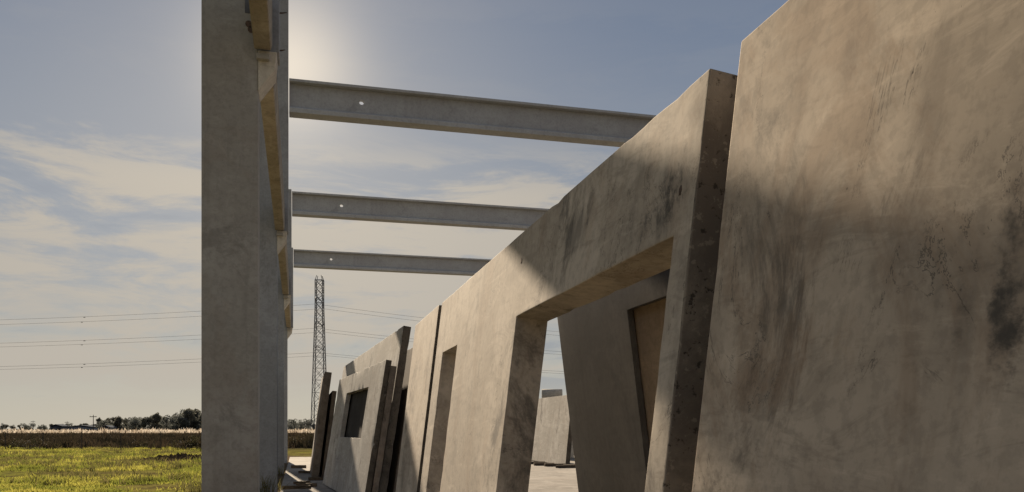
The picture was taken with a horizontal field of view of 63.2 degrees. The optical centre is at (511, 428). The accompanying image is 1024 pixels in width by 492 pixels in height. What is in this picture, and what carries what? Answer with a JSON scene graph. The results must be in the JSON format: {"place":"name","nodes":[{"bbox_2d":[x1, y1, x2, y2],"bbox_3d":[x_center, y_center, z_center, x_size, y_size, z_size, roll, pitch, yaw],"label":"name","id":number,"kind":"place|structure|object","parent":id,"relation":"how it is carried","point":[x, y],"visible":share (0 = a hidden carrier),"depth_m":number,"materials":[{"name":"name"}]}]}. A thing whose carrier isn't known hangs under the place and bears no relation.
{"place":"outdoors","nodes":[
{"label":"outdoors","id":0,"kind":"place"},
{"bbox_2d":[0,429,311,491],"bbox_3d":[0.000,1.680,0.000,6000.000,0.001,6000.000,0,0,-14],"label":"ground","id":1,"kind":"structure","parent":0,"point":[299,452],"depth_m":32.08,"materials":[{"name":"green plant"}]},
{"bbox_2d":[0,439,21,447],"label":"shrub","id":2,"kind":"object","parent":1,"relation":"on","point":[2,442],"visible":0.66,"depth_m":69.66,"materials":[{"name":"green plant"}]},
{"bbox_2d":[19,423,28,430],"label":"tree","id":3,"kind":"object","parent":1,"relation":"on","point":[25,426],"visible":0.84,"depth_m":481.70,"materials":[{"name":"green plant"}]},
{"bbox_2d":[7,438,44,448],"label":"shrub","id":4,"kind":"object","parent":1,"relation":"on","point":[29,442],"visible":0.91,"depth_m":67.80,"materials":[{"name":"green plant"}]},
{"bbox_2d":[27,423,35,429],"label":"tree","id":5,"kind":"object","parent":1,"relation":"on","point":[32,425],"visible":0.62,"depth_m":523.16,"materials":[{"name":"green plant"}]},
{"bbox_2d":[39,441,62,449],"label":"shrub","id":6,"kind":"object","parent":1,"relation":"on","point":[46,445],"visible":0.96,"depth_m":66.71,"materials":[{"name":"green plant"}]},
{"bbox_2d":[50,424,67,430],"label":"farm shed","id":7,"kind":"structure","parent":1,"relation":"on","point":[58,426],"depth_m":430.06,"materials":[{"name":"grey metal"}]},
{"bbox_2d":[67,425,97,430],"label":"farm shed","id":8,"kind":"structure","parent":1,"relation":"on","point":[87,427],"depth_m":420.04,"materials":[{"name":"metal"}]},
{"bbox_2d":[5,432,160,449],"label":"fence","id":9,"kind":"object","parent":1,"relation":"on","point":[81,442],"visible":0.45,"depth_m":66.17,"materials":[{"name":"brown wood"}]},
{"bbox_2d":[95,417,101,427],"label":"tree","id":10,"kind":"object","parent":1,"relation":"on","point":[99,419],"visible":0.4,"depth_m":342.96,"materials":[{"name":"green plant"}]},
{"bbox_2d":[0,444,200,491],"bbox_3d":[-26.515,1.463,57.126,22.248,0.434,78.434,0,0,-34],"label":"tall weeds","id":11,"kind":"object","parent":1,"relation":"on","point":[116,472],"visible":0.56,"depth_m":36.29,"materials":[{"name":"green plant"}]},
{"bbox_2d":[97,420,112,428],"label":"tree","id":12,"kind":"object","parent":1,"relation":"on","point":[102,422],"visible":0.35,"depth_m":314.13,"materials":[{"name":"green plant"}]},
{"bbox_2d":[101,425,116,430],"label":"farm shed","id":13,"kind":"structure","parent":1,"relation":"on","point":[109,427],"depth_m":300.07,"materials":[{"name":"metal"}]},
{"bbox_2d":[105,417,116,424],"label":"tree","id":14,"kind":"object","parent":1,"relation":"on","point":[112,419],"visible":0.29,"depth_m":336.71,"materials":[{"name":"green plant"}]},
{"bbox_2d":[113,416,122,430],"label":"tree","id":15,"kind":"object","parent":1,"relation":"on","point":[118,420],"visible":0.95,"depth_m":311.35,"materials":[{"name":"green plant"}]},
{"bbox_2d":[123,416,140,429],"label":"tree","id":16,"kind":"object","parent":1,"relation":"on","point":[128,424],"visible":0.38,"depth_m":323.53,"materials":[{"name":"green plant"}]},
{"bbox_2d":[129,418,141,429],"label":"tree","id":17,"kind":"object","parent":1,"relation":"on","point":[135,422],"visible":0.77,"depth_m":315.36,"materials":[{"name":"green plant"}]},
{"bbox_2d":[131,441,154,447],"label":"shrub","id":18,"kind":"object","parent":1,"relation":"on","point":[146,443],"visible":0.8,"depth_m":71.82,"materials":[{"name":"green plant"}]},
{"bbox_2d":[140,422,146,429],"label":"tree","id":19,"kind":"object","parent":1,"relation":"on","point":[143,427],"visible":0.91,"depth_m":312.73,"materials":[{"name":"green plant"}]},
{"bbox_2d":[140,417,152,429],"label":"tree","id":20,"kind":"object","parent":1,"relation":"on","point":[145,423],"visible":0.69,"depth_m":312.66,"materials":[{"name":"green plant"}]},
{"bbox_2d":[143,416,162,429],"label":"tree","id":21,"kind":"object","parent":1,"relation":"on","point":[149,420],"visible":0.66,"depth_m":313.74,"materials":[{"name":"green plant"}]},
{"bbox_2d":[151,412,162,428],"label":"tree","id":22,"kind":"object","parent":1,"relation":"on","point":[156,418],"visible":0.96,"depth_m":312.64,"materials":[{"name":"green plant"}]},
{"bbox_2d":[0,430,313,448],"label":"dry scrub","id":23,"kind":"object","parent":1,"relation":"on","point":[67,440],"visible":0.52,"depth_m":88.30,"materials":[{"name":"brown plant"}]},
{"bbox_2d":[4,430,313,435],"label":"reed stems","id":24,"kind":"object","parent":1,"relation":"on","point":[127,433],"visible":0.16,"depth_m":191.60,"materials":[{"name":"brown plant"}]},
{"bbox_2d":[0,427,314,432],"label":"reed plumes","id":25,"kind":"object","parent":24,"relation":"attached to","point":[146,430],"visible":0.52,"depth_m":195.07,"materials":[{"name":"beige plant"}]},
{"bbox_2d":[160,414,179,429],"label":"tree","id":26,"kind":"object","parent":1,"relation":"on","point":[166,426],"visible":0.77,"depth_m":321.66,"materials":[{"name":"green plant"}]},
{"bbox_2d":[140,453,200,461],"bbox_3d":[-18.341,1.490,46.000,4.600,0.403,8.000,0,0,-14],"label":"soil heap","id":27,"kind":"object","parent":1,"relation":"on","point":[171,457],"visible":0.39,"depth_m":44.72,"materials":[{"name":"brown soil"}]},
{"bbox_2d":[174,414,189,430],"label":"tree","id":28,"kind":"object","parent":1,"relation":"on","point":[184,422],"visible":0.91,"depth_m":327.37,"materials":[{"name":"green plant"}]},
{"bbox_2d":[172,437,200,448],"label":"shrub","id":29,"kind":"object","parent":1,"relation":"on","point":[196,442],"visible":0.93,"depth_m":65.75,"materials":[{"name":"green plant"}]},
{"bbox_2d":[172,477,200,491],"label":"weed clump","id":30,"kind":"object","parent":1,"relation":"on","point":[197,490],"visible":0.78,"depth_m":19.50,"materials":[{"name":"green plant"}]},
{"bbox_2d":[183,408,197,429],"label":"tree","id":31,"kind":"object","parent":1,"relation":"on","point":[189,412],"visible":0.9,"depth_m":332.70,"materials":[{"name":"green plant"}]},
{"bbox_2d":[185,435,200,448],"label":"shrub","id":32,"kind":"object","parent":1,"relation":"on","point":[190,437],"visible":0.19,"depth_m":67.54,"materials":[{"name":"green plant"}]},
{"bbox_2d":[191,412,200,429],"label":"tree","id":33,"kind":"object","parent":1,"relation":"on","point":[197,422],"visible":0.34,"depth_m":334.61,"materials":[{"name":"green plant"}]},
{"bbox_2d":[201,0,286,491],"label":"column","id":34,"kind":"structure","parent":1,"relation":"on","point":[238,75],"depth_m":10.92,"materials":[{"name":"concrete"}]},
{"bbox_2d":[249,0,271,49],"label":"edge beam","id":35,"kind":"structure","parent":34,"relation":"attached to","point":[261,16],"depth_m":10.29,"materials":[{"name":"concrete"}]},
{"bbox_2d":[260,76,284,230],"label":"edge beam","id":36,"kind":"structure","parent":34,"relation":"attached to","point":[270,112],"depth_m":15.21,"materials":[{"name":"concrete"}]},
{"bbox_2d":[260,471,285,491],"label":"weed clump","id":37,"kind":"object","parent":1,"relation":"on","point":[265,485],"visible":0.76,"depth_m":20.41,"materials":[{"name":"green plant"}]},
{"bbox_2d":[260,0,288,491],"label":"column","id":38,"kind":"structure","parent":1,"relation":"on","point":[272,242],"depth_m":20.95,"materials":[{"name":"concrete"}]},
{"bbox_2d":[278,241,288,294],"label":"edge beam","id":39,"kind":"structure","parent":38,"relation":"attached to","point":[283,262],"depth_m":26.51,"materials":[{"name":"concrete"}]},
{"bbox_2d":[289,78,656,146],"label":"roof beam","id":40,"kind":"structure","parent":38,"relation":"attached to","point":[330,101],"depth_m":22.27,"materials":[{"name":"concrete"}]},
{"bbox_2d":[278,463,288,475],"bbox_3d":[-8.391,1.450,29.947,0.669,0.460,0.804,0,0,-14],"label":"weed clump","id":41,"kind":"object","parent":1,"relation":"on","point":[279,471],"visible":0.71,"depth_m":29.93,"materials":[{"name":"green plant"}]},
{"bbox_2d":[278,189,291,473],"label":"column","id":42,"kind":"structure","parent":1,"relation":"on","point":[283,301],"depth_m":30.96,"materials":[{"name":"concrete"}]},
{"bbox_2d":[284,303,290,326],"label":"edge beam","id":43,"kind":"structure","parent":42,"relation":"attached to","point":[287,310],"depth_m":37.14,"materials":[{"name":"concrete"}]},
{"bbox_2d":[292,191,548,230],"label":"roof beam","id":44,"kind":"structure","parent":42,"relation":"attached to","point":[365,208],"depth_m":32.29,"materials":[{"name":"concrete"}]},
{"bbox_2d":[284,248,292,462],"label":"column","id":45,"kind":"structure","parent":1,"relation":"on","point":[287,332],"depth_m":40.97,"materials":[{"name":"concrete"}]},
{"bbox_2d":[294,249,491,275],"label":"roof beam","id":46,"kind":"structure","parent":45,"relation":"attached to","point":[354,261],"depth_m":42.30,"materials":[{"name":"concrete"}]},
{"bbox_2d":[288,423,293,429],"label":"tree","id":47,"kind":"object","parent":1,"relation":"on","point":[290,427],"visible":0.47,"depth_m":295.22,"materials":[{"name":"green plant"}]},
{"bbox_2d":[288,418,303,430],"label":"tree","id":48,"kind":"object","parent":1,"relation":"on","point":[294,422],"visible":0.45,"depth_m":317.83,"materials":[{"name":"green plant"}]},
{"bbox_2d":[288,436,308,447],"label":"shrub","id":49,"kind":"object","parent":1,"relation":"on","point":[293,439],"visible":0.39,"depth_m":74.77,"materials":[{"name":"green plant"}]},
{"bbox_2d":[293,432,313,440],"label":"shrub","id":50,"kind":"object","parent":1,"relation":"on","point":[304,435],"visible":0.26,"depth_m":81.36,"materials":[{"name":"green plant"}]},
{"bbox_2d":[295,419,312,430],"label":"tree","id":51,"kind":"object","parent":1,"relation":"on","point":[300,426],"visible":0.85,"depth_m":307.04,"materials":[{"name":"green plant"}]},
{"bbox_2d":[310,275,325,430],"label":"pylon","id":52,"kind":"object","parent":1,"relation":"on","point":[319,323],"visible":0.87,"depth_m":219.47,"materials":[{"name":"metal"}]},
{"bbox_2d":[0,309,311,324],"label":"power line","id":53,"kind":"object","parent":52,"relation":"hanging from","point":[113,320],"visible":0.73,"depth_m":224.19,"materials":[{"name":"grey metal"}]},
{"bbox_2d":[0,352,315,366],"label":"power line","id":54,"kind":"object","parent":52,"relation":"hanging from","point":[117,362],"visible":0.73,"depth_m":215.79,"materials":[{"name":"grey metal"}]},
{"bbox_2d":[8,304,308,319],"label":"power line","id":55,"kind":"object","parent":52,"relation":"hanging from","point":[115,315],"visible":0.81,"depth_m":215.79,"materials":[{"name":"grey metal"}]},
{"bbox_2d":[0,355,321,369],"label":"power line","id":56,"kind":"object","parent":52,"relation":"hanging from","point":[123,365],"visible":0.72,"depth_m":224.19,"materials":[{"name":"grey metal"}]},
{"bbox_2d":[14,332,315,346],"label":"power line","id":57,"kind":"object","parent":52,"relation":"hanging from","point":[126,342],"visible":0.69,"depth_m":224.19,"materials":[{"name":"grey metal"}]},
{"bbox_2d":[20,328,312,342],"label":"power line","id":58,"kind":"object","parent":52,"relation":"hanging from","point":[129,338],"visible":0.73,"depth_m":215.79,"materials":[{"name":"grey metal"}]},
{"bbox_2d":[280,457,577,491],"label":"floor slab","id":59,"kind":"structure","parent":1,"relation":"on","point":[548,479],"depth_m":26.86,"materials":[{"name":"concrete"}]},
{"bbox_2d":[282,485,310,488],"bbox_3d":[-5.749,1.555,22.200,0.750,0.090,0.140,0,0,-26],"label":"timber block","id":60,"kind":"object","parent":59,"relation":"on","point":[298,487],"depth_m":22.17,"materials":[{"name":"brown wood"}]},
{"bbox_2d":[291,465,305,467],"bbox_3d":[-8.718,1.540,34.000,0.600,0.120,0.140,0,0,-20],"label":"timber block","id":61,"kind":"object","parent":59,"relation":"on","point":[298,466],"depth_m":33.93,"materials":[{"name":"brown wood"}]},
{"bbox_2d":[293,481,309,483],"bbox_3d":[-6.112,1.560,24.200,0.500,0.080,0.120,0,0,-43],"label":"timber block","id":62,"kind":"object","parent":59,"relation":"on","point":[295,482],"depth_m":24.11,"materials":[{"name":"brown wood"}]},
{"bbox_2d":[296,483,316,486],"bbox_3d":[-5.676,1.550,23.000,0.550,0.100,0.120,0,0,-9],"label":"timber block","id":63,"kind":"object","parent":59,"relation":"on","point":[313,484],"depth_m":22.96,"materials":[{"name":"brown wood"}]},
{"bbox_2d":[308,477,322,480],"bbox_3d":[-6.110,1.550,25.900,0.450,0.100,0.160,0,0,-17],"label":"timber block","id":64,"kind":"object","parent":59,"relation":"on","point":[314,478],"depth_m":25.81,"materials":[{"name":"brown wood"}]},
{"bbox_2d":[310,372,331,476],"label":"wall panel","id":65,"kind":"structure","parent":59,"relation":"on","point":[320,425],"depth_m":27.03,"materials":[{"name":"concrete"}]},
{"bbox_2d":[319,391,336,476],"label":"wall panel","id":66,"kind":"structure","parent":59,"relation":"on","point":[329,416],"depth_m":27.30,"materials":[{"name":"concrete"}]},
{"bbox_2d":[323,360,391,491],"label":"wall panel","id":67,"kind":"structure","parent":59,"relation":"on","point":[350,465],"depth_m":18.89,"materials":[{"name":"grey concrete"}]},
{"bbox_2d":[344,385,387,491],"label":"wall panel","id":68,"kind":"structure","parent":59,"relation":"on","point":[355,416],"depth_m":20.75,"materials":[{"name":"concrete"}]},
{"bbox_2d":[342,326,410,491],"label":"wall panel","id":69,"kind":"structure","parent":59,"relation":"on","point":[393,347],"depth_m":17.23,"materials":[{"name":"grey concrete"}]},
{"bbox_2d":[372,366,396,491],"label":"wall panel","id":70,"kind":"structure","parent":59,"relation":"on","point":[384,427],"depth_m":16.93,"materials":[{"name":"concrete"}]},
{"bbox_2d":[386,348,412,491],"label":"wall panel","id":71,"kind":"structure","parent":59,"relation":"on","point":[392,479],"depth_m":18.37,"materials":[{"name":"concrete"}]},
{"bbox_2d":[396,305,441,491],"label":"wall panel","id":72,"kind":"structure","parent":59,"relation":"on","point":[413,442],"depth_m":10.02,"materials":[{"name":"concrete"}]},
{"bbox_2d":[531,461,544,463],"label":"timber block","id":73,"kind":"object","parent":59,"relation":"on","point":[532,462],"depth_m":37.82,"materials":[{"name":"brown wood"}]},
{"bbox_2d":[534,463,548,465],"bbox_3d":[1.400,1.540,36.400,0.900,0.120,0.180,0,0,-9],"label":"timber block","id":74,"kind":"object","parent":59,"relation":"on","point":[538,464],"depth_m":36.28,"materials":[{"name":"brown wood"}]},
{"bbox_2d":[532,395,571,463],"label":"wall panel","id":75,"kind":"structure","parent":59,"relation":"on","point":[552,440],"depth_m":38.59,"materials":[{"name":"grey concrete"}]},
{"bbox_2d":[544,463,564,466],"bbox_3d":[1.826,1.540,35.600,0.900,0.120,0.180,0,0,-14],"label":"timber block","id":76,"kind":"object","parent":59,"relation":"on","point":[551,464],"depth_m":35.52,"materials":[{"name":"brown wood"}]},
{"bbox_2d":[556,465,574,467],"bbox_3d":[2.236,1.540,34.200,0.900,0.120,0.180,0,0,-20],"label":"timber block","id":77,"kind":"object","parent":59,"relation":"on","point":[565,466],"depth_m":34.09,"materials":[{"name":"brown wood"}]},
{"bbox_2d":[557,269,669,491],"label":"wall panel","id":78,"kind":"structure","parent":59,"relation":"on","point":[604,390],"depth_m":6.92,"materials":[{"name":"concrete"}]},
{"bbox_2d":[633,298,665,448],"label":"wall panel","id":79,"kind":"structure","parent":59,"relation":"on","point":[649,321],"depth_m":6.19,"materials":[{"name":"beige concrete"}]},
{"bbox_2d":[570,443,573,457],"bbox_3d":[2.260,0.065,47.000,2.000,3.230,1.800,0,0,-14],"label":"concrete block stack","id":80,"kind":"object","parent":1,"relation":"on","point":[572,453],"depth_m":46.36,"materials":[{"name":"grey concrete"}]},
{"bbox_2d":[0,0,787,428],"label":"sky","id":81,"kind":"structure","parent":0,"point":[100,100],"materials":[{"name":"blue"}]},
{"bbox_2d":[542,389,562,397],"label":"concrete beam","id":82,"kind":"structure","parent":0,"point":[546,393],"depth_m":46.68,"materials":[{"name":"grey concrete"}]},
{"bbox_2d":[420,69,737,491],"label":"wall panel","id":83,"kind":"structure","parent":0,"point":[646,201],"depth_m":4.33,"materials":[{"name":"concrete"}]},
{"bbox_2d":[692,0,1023,491],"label":"wall panel","id":84,"kind":"structure","parent":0,"point":[866,333],"depth_m":2.15,"materials":[{"name":"concrete"}]}
]}

